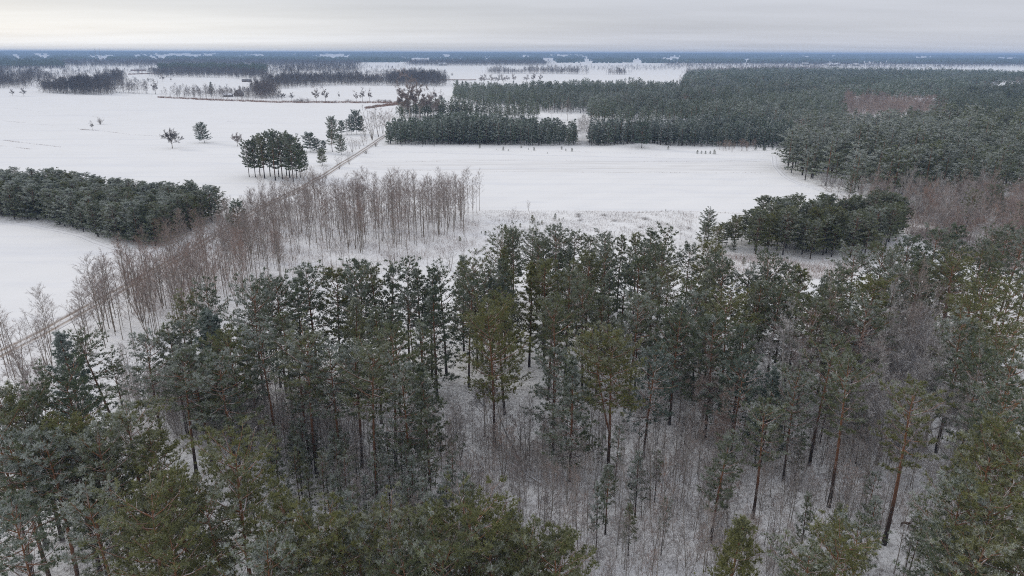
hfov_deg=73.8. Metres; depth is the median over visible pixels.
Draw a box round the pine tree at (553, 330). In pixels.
[539,298,564,379]
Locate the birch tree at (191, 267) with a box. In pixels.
[181,244,200,313]
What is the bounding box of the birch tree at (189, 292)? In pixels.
[181,279,198,314]
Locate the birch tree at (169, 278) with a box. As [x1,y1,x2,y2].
[160,256,175,319]
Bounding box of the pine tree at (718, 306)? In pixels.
[694,281,765,406]
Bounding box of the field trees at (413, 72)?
[385,67,449,85]
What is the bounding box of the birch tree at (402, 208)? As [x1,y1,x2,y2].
[399,204,408,227]
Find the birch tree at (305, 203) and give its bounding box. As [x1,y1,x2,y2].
[301,201,313,246]
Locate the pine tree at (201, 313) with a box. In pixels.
[190,307,263,426]
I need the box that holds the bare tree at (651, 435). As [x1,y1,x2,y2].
[641,428,666,504]
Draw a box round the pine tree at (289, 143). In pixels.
[279,133,303,178]
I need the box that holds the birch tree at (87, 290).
[81,272,94,320]
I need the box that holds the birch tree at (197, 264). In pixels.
[188,251,202,298]
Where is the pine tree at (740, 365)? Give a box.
[700,350,770,458]
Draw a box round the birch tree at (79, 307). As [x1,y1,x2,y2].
[69,291,89,346]
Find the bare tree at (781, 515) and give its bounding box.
[769,497,792,570]
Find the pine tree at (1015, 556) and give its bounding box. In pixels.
[947,510,1023,575]
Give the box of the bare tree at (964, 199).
[953,180,970,218]
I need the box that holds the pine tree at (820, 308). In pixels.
[769,292,841,407]
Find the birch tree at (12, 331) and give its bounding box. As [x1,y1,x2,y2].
[0,313,33,375]
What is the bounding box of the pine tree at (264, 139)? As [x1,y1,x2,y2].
[256,130,276,176]
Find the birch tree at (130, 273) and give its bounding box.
[113,253,142,319]
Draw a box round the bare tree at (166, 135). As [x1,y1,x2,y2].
[161,128,182,148]
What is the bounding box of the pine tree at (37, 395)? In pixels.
[0,368,93,541]
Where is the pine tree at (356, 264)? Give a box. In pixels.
[329,257,392,340]
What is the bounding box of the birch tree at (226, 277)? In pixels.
[219,260,249,306]
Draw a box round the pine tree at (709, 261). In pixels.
[686,246,734,348]
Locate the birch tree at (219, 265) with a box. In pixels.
[211,246,225,296]
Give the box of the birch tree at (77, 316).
[59,286,92,352]
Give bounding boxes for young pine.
[0,181,24,213]
[0,183,10,216]
[0,184,23,219]
[4,175,15,183]
[5,166,20,172]
[6,177,25,208]
[8,182,26,212]
[10,191,36,218]
[11,175,31,207]
[11,183,48,219]
[15,179,33,204]
[21,167,39,176]
[21,182,46,217]
[32,178,41,184]
[32,185,51,214]
[33,173,46,184]
[33,188,60,218]
[35,188,52,219]
[35,190,55,216]
[37,182,57,213]
[39,179,52,187]
[43,167,58,175]
[43,191,63,223]
[46,195,71,225]
[48,169,62,177]
[51,188,81,226]
[53,179,61,188]
[57,181,69,188]
[57,195,86,228]
[61,173,72,180]
[66,179,79,189]
[69,191,88,223]
[70,203,92,231]
[71,172,90,183]
[71,176,87,183]
[71,197,92,228]
[74,182,88,190]
[77,187,95,200]
[77,196,102,233]
[81,189,102,216]
[82,178,95,183]
[83,203,104,236]
[89,182,108,192]
[90,186,103,196]
[92,202,119,233]
[92,206,116,236]
[94,178,103,186]
[95,185,112,202]
[96,191,107,200]
[96,203,128,240]
[98,189,120,205]
[101,202,121,231]
[105,192,122,203]
[106,208,138,237]
[107,177,133,189]
[110,201,145,241]
[114,182,130,193]
[115,190,137,201]
[116,200,150,239]
[117,178,139,189]
[118,187,136,197]
[125,207,149,244]
[126,194,148,202]
[127,182,140,190]
[129,202,152,232]
[132,200,148,229]
[137,184,149,195]
[139,214,165,245]
[140,201,172,236]
[142,194,157,210]
[144,209,166,242]
[146,183,157,190]
[146,189,160,194]
[147,205,182,241]
[152,197,185,229]
[152,200,181,235]
[154,181,164,189]
[154,191,171,199]
[158,185,180,194]
[165,181,179,186]
[166,192,204,229]
[166,198,187,229]
[174,185,188,205]
[174,189,192,195]
[175,202,193,229]
[176,193,199,230]
[183,179,197,212]
[186,182,198,206]
[188,190,206,219]
[188,194,212,223]
[191,190,211,220]
[200,185,222,221]
[203,193,223,217]
[210,186,227,211]
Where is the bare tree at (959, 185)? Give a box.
[952,170,972,210]
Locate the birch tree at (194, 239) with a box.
[186,224,203,277]
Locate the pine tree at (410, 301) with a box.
[397,286,427,371]
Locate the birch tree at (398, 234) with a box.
[390,218,401,256]
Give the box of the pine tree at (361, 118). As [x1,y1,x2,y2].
[357,115,365,131]
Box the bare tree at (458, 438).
[447,415,469,484]
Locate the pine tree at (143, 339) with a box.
[117,327,183,439]
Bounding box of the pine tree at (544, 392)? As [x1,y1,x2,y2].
[520,347,581,450]
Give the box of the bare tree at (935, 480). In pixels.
[922,465,945,504]
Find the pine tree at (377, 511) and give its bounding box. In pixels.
[345,481,440,575]
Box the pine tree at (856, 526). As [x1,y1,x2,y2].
[832,510,895,575]
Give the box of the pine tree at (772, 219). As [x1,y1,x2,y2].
[759,214,783,252]
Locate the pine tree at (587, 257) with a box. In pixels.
[566,247,605,328]
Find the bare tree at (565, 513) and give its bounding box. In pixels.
[559,504,573,562]
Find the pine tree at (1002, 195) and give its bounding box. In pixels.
[989,194,1009,225]
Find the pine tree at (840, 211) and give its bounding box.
[823,205,852,250]
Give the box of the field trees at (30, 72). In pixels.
[0,65,72,87]
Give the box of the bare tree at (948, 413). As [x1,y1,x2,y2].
[894,343,1005,486]
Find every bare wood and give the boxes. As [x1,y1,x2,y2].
[0,69,30,88]
[35,72,116,94]
[57,57,361,67]
[92,67,128,84]
[138,64,273,78]
[253,68,446,87]
[268,63,364,73]
[403,58,554,65]
[661,60,1023,68]
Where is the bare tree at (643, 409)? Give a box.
[635,388,655,443]
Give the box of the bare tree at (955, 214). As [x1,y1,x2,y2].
[943,207,972,240]
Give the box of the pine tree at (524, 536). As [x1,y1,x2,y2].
[492,513,580,575]
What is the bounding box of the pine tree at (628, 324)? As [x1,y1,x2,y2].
[620,296,660,386]
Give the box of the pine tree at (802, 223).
[793,218,818,254]
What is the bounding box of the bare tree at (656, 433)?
[651,416,662,460]
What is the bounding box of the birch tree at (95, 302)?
[77,272,109,330]
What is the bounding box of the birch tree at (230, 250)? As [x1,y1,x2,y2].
[225,233,235,282]
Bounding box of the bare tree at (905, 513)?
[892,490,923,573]
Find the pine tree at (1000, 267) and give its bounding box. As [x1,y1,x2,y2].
[969,244,1004,335]
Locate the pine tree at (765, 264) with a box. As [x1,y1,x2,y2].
[737,244,788,352]
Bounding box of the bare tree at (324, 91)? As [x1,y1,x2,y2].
[319,87,328,101]
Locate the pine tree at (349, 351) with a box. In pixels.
[317,338,393,468]
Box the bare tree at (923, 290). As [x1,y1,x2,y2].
[871,253,960,373]
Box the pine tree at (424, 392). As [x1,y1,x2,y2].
[392,361,465,477]
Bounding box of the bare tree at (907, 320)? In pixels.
[862,283,959,407]
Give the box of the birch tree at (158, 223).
[154,217,167,256]
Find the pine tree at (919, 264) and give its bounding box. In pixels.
[884,259,947,331]
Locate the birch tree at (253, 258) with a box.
[249,246,259,272]
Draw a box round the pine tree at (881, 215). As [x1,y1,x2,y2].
[866,203,892,240]
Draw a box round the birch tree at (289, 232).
[282,213,295,260]
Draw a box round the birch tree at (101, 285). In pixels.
[87,260,112,328]
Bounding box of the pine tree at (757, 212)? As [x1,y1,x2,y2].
[739,208,774,253]
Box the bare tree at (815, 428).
[805,410,821,469]
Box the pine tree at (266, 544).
[206,516,325,575]
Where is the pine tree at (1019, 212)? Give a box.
[1010,200,1023,227]
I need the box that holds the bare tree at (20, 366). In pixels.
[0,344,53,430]
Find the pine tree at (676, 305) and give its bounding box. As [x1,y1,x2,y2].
[654,299,703,401]
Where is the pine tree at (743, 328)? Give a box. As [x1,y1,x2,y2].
[714,322,758,435]
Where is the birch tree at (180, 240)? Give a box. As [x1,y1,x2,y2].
[171,226,188,265]
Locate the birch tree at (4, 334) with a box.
[0,305,12,360]
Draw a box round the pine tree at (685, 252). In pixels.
[673,241,703,302]
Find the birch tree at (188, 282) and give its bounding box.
[177,267,197,321]
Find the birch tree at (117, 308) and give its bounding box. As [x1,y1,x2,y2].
[105,286,126,339]
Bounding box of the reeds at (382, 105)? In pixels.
[364,102,401,108]
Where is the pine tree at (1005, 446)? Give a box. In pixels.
[952,410,1023,573]
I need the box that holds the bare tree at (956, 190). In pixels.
[947,178,966,202]
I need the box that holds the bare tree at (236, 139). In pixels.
[230,132,241,145]
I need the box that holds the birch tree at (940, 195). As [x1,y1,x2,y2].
[937,184,948,221]
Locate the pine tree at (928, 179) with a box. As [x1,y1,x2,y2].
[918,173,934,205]
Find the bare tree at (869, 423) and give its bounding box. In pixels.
[859,396,880,464]
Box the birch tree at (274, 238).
[269,220,280,274]
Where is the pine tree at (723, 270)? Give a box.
[698,250,746,338]
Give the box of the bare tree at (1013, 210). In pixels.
[993,187,1023,223]
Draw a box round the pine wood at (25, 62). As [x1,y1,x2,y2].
[0,58,64,68]
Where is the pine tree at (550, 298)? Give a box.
[536,292,569,399]
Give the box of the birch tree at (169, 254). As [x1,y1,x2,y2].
[158,237,180,274]
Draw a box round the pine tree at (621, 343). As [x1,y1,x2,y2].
[563,320,647,477]
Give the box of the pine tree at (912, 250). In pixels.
[876,233,934,300]
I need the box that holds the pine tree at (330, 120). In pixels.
[325,115,340,140]
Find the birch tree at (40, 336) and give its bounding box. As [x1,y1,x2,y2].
[23,315,51,367]
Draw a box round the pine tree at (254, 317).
[243,284,277,368]
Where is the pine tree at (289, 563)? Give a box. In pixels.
[250,527,324,575]
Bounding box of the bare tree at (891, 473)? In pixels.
[877,454,905,525]
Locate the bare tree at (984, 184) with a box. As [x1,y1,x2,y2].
[964,159,1008,213]
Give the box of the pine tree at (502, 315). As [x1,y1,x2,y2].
[454,292,534,446]
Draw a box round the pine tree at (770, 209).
[760,201,780,244]
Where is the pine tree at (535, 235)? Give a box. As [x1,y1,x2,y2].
[514,223,545,301]
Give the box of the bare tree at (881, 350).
[815,328,908,435]
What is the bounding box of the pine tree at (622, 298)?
[615,262,636,323]
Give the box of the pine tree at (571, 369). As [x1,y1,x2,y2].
[534,355,611,481]
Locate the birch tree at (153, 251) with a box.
[145,242,166,305]
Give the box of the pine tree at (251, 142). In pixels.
[243,139,260,176]
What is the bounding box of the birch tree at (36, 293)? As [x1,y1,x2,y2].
[22,287,54,351]
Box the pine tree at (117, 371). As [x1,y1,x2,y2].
[98,348,133,432]
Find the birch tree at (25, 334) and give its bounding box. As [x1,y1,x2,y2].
[17,317,35,366]
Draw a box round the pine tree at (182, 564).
[107,510,230,575]
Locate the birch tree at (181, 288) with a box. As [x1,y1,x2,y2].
[171,274,194,313]
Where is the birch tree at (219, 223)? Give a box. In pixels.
[214,210,224,252]
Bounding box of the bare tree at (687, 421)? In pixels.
[674,399,700,469]
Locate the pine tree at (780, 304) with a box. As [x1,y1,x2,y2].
[746,278,802,389]
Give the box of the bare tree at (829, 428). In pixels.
[819,397,841,464]
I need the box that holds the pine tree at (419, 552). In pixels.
[401,506,497,575]
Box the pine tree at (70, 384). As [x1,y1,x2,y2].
[13,351,138,511]
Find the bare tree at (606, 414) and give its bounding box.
[597,393,612,439]
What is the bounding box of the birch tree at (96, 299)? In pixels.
[77,274,112,347]
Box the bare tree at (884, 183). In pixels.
[878,172,890,191]
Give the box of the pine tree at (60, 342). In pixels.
[28,330,127,433]
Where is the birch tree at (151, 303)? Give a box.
[142,276,160,330]
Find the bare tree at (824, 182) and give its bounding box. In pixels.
[821,175,832,187]
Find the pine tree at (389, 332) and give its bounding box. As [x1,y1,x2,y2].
[353,320,429,466]
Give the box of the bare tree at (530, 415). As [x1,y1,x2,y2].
[522,396,539,433]
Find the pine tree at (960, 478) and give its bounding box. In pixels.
[901,468,1014,575]
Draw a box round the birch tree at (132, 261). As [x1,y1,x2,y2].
[121,242,142,310]
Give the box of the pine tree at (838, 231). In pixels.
[825,224,847,256]
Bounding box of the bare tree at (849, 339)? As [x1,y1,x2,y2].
[782,277,893,408]
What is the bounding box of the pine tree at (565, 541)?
[520,521,599,575]
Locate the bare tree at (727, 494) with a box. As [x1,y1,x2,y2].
[718,462,741,536]
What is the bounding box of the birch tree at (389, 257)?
[384,235,394,260]
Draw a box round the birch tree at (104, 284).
[100,274,120,334]
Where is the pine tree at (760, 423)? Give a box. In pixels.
[735,394,792,519]
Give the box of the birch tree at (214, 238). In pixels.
[209,226,221,257]
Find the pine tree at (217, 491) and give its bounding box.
[175,474,254,575]
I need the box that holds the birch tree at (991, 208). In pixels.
[984,195,997,236]
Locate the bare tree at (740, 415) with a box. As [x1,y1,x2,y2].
[734,396,748,458]
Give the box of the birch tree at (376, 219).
[369,198,384,250]
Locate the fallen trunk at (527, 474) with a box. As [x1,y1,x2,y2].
[511,462,539,483]
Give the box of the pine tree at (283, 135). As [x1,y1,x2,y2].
[279,133,292,177]
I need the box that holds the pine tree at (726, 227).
[719,222,730,243]
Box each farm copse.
[162,83,279,99]
[247,77,280,98]
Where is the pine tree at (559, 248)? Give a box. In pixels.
[548,235,574,288]
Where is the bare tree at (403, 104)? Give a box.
[393,80,411,117]
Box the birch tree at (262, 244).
[257,220,271,280]
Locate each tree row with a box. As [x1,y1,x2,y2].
[4,69,85,77]
[113,79,152,93]
[482,64,509,73]
[507,68,523,73]
[523,63,589,73]
[574,65,678,70]
[606,68,628,74]
[684,64,822,72]
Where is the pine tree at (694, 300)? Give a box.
[670,287,719,393]
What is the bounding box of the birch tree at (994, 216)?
[985,204,1003,235]
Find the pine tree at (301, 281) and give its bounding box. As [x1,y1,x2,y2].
[279,259,344,372]
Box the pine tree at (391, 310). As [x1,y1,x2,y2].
[379,304,409,414]
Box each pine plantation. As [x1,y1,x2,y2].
[384,111,577,145]
[585,111,795,147]
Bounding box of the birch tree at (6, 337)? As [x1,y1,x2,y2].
[0,309,18,378]
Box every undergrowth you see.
[0,366,1023,575]
[97,212,827,392]
[132,200,306,342]
[286,214,480,277]
[484,210,691,244]
[691,251,863,280]
[836,196,1023,274]
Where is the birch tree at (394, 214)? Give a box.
[388,199,401,246]
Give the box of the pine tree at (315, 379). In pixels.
[297,345,338,420]
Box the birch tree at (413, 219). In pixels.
[409,202,416,243]
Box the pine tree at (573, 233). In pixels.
[562,228,592,299]
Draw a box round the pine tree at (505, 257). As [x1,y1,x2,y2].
[490,247,524,330]
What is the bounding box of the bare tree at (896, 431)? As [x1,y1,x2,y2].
[887,402,904,469]
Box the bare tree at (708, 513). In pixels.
[695,494,727,575]
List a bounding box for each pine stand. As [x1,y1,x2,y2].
[748,186,915,249]
[895,220,1023,341]
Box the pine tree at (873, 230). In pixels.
[852,215,885,252]
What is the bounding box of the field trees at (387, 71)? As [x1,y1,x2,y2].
[321,66,423,76]
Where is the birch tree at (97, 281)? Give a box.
[87,263,108,316]
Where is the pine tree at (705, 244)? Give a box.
[678,237,730,305]
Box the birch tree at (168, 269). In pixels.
[162,265,184,316]
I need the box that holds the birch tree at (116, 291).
[110,271,123,327]
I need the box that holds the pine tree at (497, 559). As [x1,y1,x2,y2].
[448,529,534,575]
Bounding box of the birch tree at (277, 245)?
[269,227,285,276]
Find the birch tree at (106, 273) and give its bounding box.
[97,255,117,307]
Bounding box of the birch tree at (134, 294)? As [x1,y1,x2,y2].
[110,272,152,321]
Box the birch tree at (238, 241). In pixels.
[228,225,247,284]
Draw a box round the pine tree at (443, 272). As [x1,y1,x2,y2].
[422,257,462,373]
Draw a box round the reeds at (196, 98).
[157,96,405,102]
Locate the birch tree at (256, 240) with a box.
[250,222,261,274]
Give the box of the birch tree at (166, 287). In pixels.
[156,256,175,313]
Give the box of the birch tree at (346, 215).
[339,202,353,244]
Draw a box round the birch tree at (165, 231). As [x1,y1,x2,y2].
[157,217,176,253]
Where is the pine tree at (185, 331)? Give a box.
[165,318,207,430]
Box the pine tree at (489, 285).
[462,273,521,350]
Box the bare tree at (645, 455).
[638,443,662,516]
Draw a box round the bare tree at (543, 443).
[534,421,548,474]
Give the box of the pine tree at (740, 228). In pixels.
[727,215,744,244]
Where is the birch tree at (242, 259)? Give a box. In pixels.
[236,242,246,286]
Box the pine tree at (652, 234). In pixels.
[639,228,658,303]
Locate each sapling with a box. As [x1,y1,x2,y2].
[210,417,225,461]
[223,474,254,534]
[227,428,242,464]
[229,396,253,435]
[231,442,250,499]
[231,487,255,536]
[237,435,253,474]
[240,467,263,526]
[255,414,278,471]
[261,424,285,477]
[261,445,291,501]
[265,476,285,534]
[270,482,288,533]
[274,403,309,459]
[280,401,296,427]
[284,420,297,472]
[285,447,303,511]
[285,478,295,501]
[286,436,309,494]
[293,500,308,541]
[294,416,319,476]
[300,463,319,507]
[301,453,312,484]
[306,401,320,447]
[306,503,314,528]
[308,427,326,465]
[312,450,331,520]
[317,419,326,447]
[317,447,333,502]
[323,473,347,517]
[326,431,343,486]
[327,439,347,496]
[327,490,344,522]
[329,426,349,466]
[329,428,335,457]
[335,466,344,506]
[336,449,353,520]
[337,404,351,439]
[338,423,354,455]
[338,431,355,482]
[338,491,360,570]
[346,483,360,516]
[351,453,362,483]
[357,474,375,508]
[360,503,372,540]
[361,497,382,567]
[365,450,384,496]
[366,424,381,479]
[373,492,391,549]
[375,434,384,470]
[376,455,383,496]
[378,454,400,510]
[380,431,399,485]
[384,522,400,555]
[390,431,412,492]
[394,474,406,508]
[394,495,409,532]
[396,444,420,502]
[399,454,421,527]
[399,481,419,529]
[413,460,428,491]
[415,476,431,510]
[416,436,437,489]
[418,490,436,539]
[419,495,440,545]
[420,447,442,505]
[432,436,446,486]
[433,409,444,456]
[434,452,464,499]
[434,483,449,523]
[435,464,458,516]
[442,481,459,534]
[446,449,459,508]
[447,418,476,457]
[450,489,470,528]
[453,469,473,501]
[460,448,476,487]
[461,482,479,517]
[462,462,488,507]
[473,456,486,485]
[474,425,485,449]
[488,446,502,498]
[489,412,504,441]
[490,418,516,477]
[510,404,536,457]
[510,419,518,461]
[511,455,526,501]
[512,464,528,497]
[517,401,527,448]
[518,484,536,522]
[523,436,539,467]
[546,454,560,510]
[550,470,569,502]
[552,446,590,505]
[559,450,566,490]
[559,491,582,526]
[576,515,596,574]
[578,491,587,539]
[587,480,607,547]
[595,428,607,465]
[599,466,610,520]
[609,424,625,496]
[610,481,620,515]
[613,418,627,468]
[613,498,639,534]
[614,450,645,509]
[615,524,627,564]
[619,422,629,461]
[620,503,637,555]
[623,549,630,575]
[625,449,652,517]
[627,442,640,485]
[638,490,649,519]
[639,553,662,575]
[640,495,659,557]
[643,548,657,575]
[648,412,661,441]
[651,449,664,501]
[655,392,668,443]
[655,455,672,501]
[657,463,668,497]
[657,496,673,555]
[666,505,675,539]
[667,450,676,487]
[672,459,687,506]
[678,383,692,435]
[678,540,703,575]
[679,423,697,484]
[688,389,709,439]
[691,526,714,560]
[692,495,700,525]
[694,499,705,532]
[697,418,710,469]
[700,540,730,575]
[702,467,746,514]
[706,422,720,457]
[710,519,724,546]
[738,512,767,556]
[740,418,761,459]
[745,454,752,486]
[750,409,765,466]
[756,465,765,502]
[761,446,772,472]
[763,529,785,571]
[763,561,782,575]
[770,472,796,507]
[777,387,796,448]
[788,437,804,475]
[791,491,815,558]
[793,535,808,572]
[801,412,810,451]
[803,480,824,535]
[805,474,820,521]
[817,497,840,562]
[818,378,838,442]
[818,501,845,549]
[819,415,829,462]
[819,508,857,568]
[825,458,867,509]
[836,471,859,497]
[838,404,857,441]
[840,414,860,457]
[847,407,865,439]
[849,488,868,533]
[850,437,867,490]
[853,409,871,463]
[857,416,899,473]
[857,496,884,572]
[858,444,869,479]
[859,469,882,542]
[890,420,909,461]
[891,431,906,481]
[895,431,916,468]
[898,511,923,575]
[900,465,916,505]
[901,512,925,571]
[905,515,931,570]
[909,438,925,489]
[912,507,945,559]
[923,450,945,501]
[934,420,944,456]
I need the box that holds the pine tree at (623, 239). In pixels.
[612,234,631,311]
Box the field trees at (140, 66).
[27,65,162,74]
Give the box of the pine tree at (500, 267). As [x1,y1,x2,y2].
[486,257,518,334]
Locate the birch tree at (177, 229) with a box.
[172,216,189,262]
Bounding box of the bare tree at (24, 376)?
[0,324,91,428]
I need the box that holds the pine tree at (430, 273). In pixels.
[416,267,448,375]
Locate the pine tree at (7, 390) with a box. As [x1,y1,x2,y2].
[0,379,67,545]
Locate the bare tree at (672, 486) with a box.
[661,477,678,545]
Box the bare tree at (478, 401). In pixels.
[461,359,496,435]
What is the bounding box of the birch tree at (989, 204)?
[980,191,1000,230]
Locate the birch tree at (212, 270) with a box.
[205,253,216,295]
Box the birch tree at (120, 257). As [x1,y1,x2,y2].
[110,235,129,302]
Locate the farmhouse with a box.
[234,89,243,96]
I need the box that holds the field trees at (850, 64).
[673,63,998,69]
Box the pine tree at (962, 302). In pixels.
[919,282,1006,426]
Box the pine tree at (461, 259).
[438,254,474,350]
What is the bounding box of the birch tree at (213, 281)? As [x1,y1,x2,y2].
[205,266,218,307]
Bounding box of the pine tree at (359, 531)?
[309,503,412,575]
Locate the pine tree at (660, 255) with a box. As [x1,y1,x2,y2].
[638,243,684,335]
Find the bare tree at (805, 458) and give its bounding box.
[784,449,812,525]
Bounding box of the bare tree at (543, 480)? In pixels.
[531,455,553,517]
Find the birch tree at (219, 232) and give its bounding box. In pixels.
[214,225,227,272]
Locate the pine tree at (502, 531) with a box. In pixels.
[429,491,551,575]
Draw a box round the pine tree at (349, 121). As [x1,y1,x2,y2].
[346,115,354,132]
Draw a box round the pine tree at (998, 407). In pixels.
[939,372,1023,525]
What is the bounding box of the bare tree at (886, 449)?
[877,424,896,484]
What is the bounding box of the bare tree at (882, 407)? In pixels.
[832,339,954,465]
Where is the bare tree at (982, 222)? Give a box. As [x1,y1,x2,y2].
[966,201,991,247]
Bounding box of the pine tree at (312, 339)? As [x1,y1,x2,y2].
[264,310,335,477]
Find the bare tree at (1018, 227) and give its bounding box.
[1002,200,1023,247]
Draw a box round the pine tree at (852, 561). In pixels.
[785,506,881,575]
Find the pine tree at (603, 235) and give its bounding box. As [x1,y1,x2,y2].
[589,228,623,287]
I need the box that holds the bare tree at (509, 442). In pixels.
[503,428,518,476]
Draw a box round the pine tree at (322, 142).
[320,140,326,149]
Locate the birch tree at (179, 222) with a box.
[169,208,190,241]
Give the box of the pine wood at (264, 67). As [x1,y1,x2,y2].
[157,61,268,72]
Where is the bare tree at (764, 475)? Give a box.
[752,462,773,525]
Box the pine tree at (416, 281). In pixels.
[405,267,432,371]
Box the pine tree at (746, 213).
[742,209,759,241]
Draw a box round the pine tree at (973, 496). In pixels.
[905,453,1023,575]
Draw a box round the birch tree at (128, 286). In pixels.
[110,270,138,342]
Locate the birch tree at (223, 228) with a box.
[216,212,235,268]
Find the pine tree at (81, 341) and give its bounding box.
[60,322,126,428]
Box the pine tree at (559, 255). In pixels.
[545,251,579,320]
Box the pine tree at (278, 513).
[238,480,336,575]
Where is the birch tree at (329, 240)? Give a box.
[323,226,335,265]
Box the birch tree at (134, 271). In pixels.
[117,258,146,302]
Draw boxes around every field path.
[0,222,177,254]
[382,151,767,159]
[771,156,846,199]
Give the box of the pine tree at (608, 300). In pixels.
[574,294,624,393]
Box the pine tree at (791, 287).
[760,273,826,384]
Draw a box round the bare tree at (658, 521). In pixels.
[648,493,675,571]
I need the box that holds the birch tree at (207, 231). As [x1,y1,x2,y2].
[201,218,213,263]
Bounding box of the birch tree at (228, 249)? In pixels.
[221,233,234,275]
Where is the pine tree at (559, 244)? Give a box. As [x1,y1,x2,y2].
[531,223,576,291]
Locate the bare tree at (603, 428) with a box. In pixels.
[595,406,608,457]
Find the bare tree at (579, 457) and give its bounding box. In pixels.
[572,436,590,495]
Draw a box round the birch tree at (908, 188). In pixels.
[903,178,913,201]
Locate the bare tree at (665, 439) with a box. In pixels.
[653,435,666,480]
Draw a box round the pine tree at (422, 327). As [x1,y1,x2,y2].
[405,318,439,433]
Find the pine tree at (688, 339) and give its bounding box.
[645,300,705,425]
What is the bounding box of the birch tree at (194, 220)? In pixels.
[186,208,202,237]
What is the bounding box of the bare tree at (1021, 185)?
[1015,170,1023,208]
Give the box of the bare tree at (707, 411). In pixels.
[702,395,718,441]
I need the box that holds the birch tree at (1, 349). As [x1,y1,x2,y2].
[0,314,8,377]
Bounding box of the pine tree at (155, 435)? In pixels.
[119,418,215,570]
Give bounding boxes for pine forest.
[452,77,848,131]
[681,66,1023,98]
[774,102,1023,197]
[931,81,1023,115]
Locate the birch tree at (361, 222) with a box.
[356,205,367,247]
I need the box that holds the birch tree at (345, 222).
[341,205,349,245]
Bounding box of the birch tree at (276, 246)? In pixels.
[269,228,287,276]
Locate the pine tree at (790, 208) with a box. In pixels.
[781,205,804,247]
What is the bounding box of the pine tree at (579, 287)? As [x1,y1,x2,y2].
[556,275,607,385]
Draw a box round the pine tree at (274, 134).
[265,128,290,176]
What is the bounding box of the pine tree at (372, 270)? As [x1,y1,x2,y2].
[359,264,395,356]
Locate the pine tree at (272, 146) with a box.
[267,137,279,180]
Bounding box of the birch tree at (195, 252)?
[190,237,210,285]
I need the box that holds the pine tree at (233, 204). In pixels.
[225,198,247,231]
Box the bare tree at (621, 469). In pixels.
[614,444,628,505]
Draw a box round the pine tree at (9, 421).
[0,398,69,575]
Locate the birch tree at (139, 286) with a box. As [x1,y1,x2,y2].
[132,279,154,346]
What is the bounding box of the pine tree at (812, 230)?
[800,219,826,258]
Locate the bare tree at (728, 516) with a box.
[715,504,733,554]
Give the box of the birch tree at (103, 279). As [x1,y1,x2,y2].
[89,255,119,324]
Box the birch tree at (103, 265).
[89,256,119,331]
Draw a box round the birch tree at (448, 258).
[442,248,456,270]
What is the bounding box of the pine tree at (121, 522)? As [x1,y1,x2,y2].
[78,454,235,575]
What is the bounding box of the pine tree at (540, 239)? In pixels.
[527,234,553,295]
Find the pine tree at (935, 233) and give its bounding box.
[909,222,963,292]
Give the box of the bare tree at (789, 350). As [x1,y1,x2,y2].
[749,298,841,422]
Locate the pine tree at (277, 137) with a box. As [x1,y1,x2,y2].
[271,135,287,179]
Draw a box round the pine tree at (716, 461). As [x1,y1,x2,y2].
[696,428,746,540]
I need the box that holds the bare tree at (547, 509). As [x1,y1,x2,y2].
[533,486,561,552]
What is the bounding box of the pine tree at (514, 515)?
[485,508,533,575]
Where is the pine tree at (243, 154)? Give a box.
[238,139,253,176]
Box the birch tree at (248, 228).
[237,212,257,268]
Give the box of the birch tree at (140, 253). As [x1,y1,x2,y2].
[130,236,149,277]
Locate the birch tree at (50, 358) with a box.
[30,305,56,365]
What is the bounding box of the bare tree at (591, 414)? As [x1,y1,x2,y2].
[583,383,598,449]
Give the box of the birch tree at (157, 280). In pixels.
[147,257,165,308]
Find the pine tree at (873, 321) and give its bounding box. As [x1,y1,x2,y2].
[819,289,899,410]
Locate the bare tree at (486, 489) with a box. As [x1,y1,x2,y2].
[474,468,501,527]
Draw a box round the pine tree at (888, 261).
[858,248,909,340]
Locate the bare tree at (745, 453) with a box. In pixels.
[739,435,752,486]
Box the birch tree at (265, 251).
[257,244,272,273]
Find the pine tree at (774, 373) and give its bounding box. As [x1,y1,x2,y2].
[739,365,795,468]
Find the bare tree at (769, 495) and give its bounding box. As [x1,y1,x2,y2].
[760,492,778,544]
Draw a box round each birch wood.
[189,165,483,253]
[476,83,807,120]
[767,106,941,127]
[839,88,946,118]
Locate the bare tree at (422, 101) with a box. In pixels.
[406,75,429,118]
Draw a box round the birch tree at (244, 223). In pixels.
[237,216,251,271]
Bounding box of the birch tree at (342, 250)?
[334,238,347,264]
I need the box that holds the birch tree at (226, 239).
[219,221,232,270]
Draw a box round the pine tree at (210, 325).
[191,308,267,423]
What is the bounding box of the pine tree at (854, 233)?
[844,219,864,253]
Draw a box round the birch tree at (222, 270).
[213,249,228,305]
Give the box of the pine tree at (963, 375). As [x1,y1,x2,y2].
[931,332,1016,473]
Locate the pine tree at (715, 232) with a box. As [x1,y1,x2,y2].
[708,224,725,247]
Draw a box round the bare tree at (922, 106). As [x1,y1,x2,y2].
[912,96,933,117]
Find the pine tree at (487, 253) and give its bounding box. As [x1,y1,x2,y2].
[479,226,521,305]
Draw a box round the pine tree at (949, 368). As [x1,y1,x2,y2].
[921,304,991,452]
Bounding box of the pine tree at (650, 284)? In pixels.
[627,269,676,378]
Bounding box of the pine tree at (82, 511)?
[47,473,143,575]
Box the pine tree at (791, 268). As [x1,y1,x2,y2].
[766,256,812,362]
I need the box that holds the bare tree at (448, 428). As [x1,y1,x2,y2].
[436,419,456,483]
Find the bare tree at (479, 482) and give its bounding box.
[473,467,484,510]
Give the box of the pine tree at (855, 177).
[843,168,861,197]
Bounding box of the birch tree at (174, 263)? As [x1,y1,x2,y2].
[163,258,190,320]
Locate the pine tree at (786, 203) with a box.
[769,200,801,243]
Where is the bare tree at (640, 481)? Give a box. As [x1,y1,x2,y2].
[632,457,649,519]
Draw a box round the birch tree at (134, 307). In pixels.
[118,261,160,333]

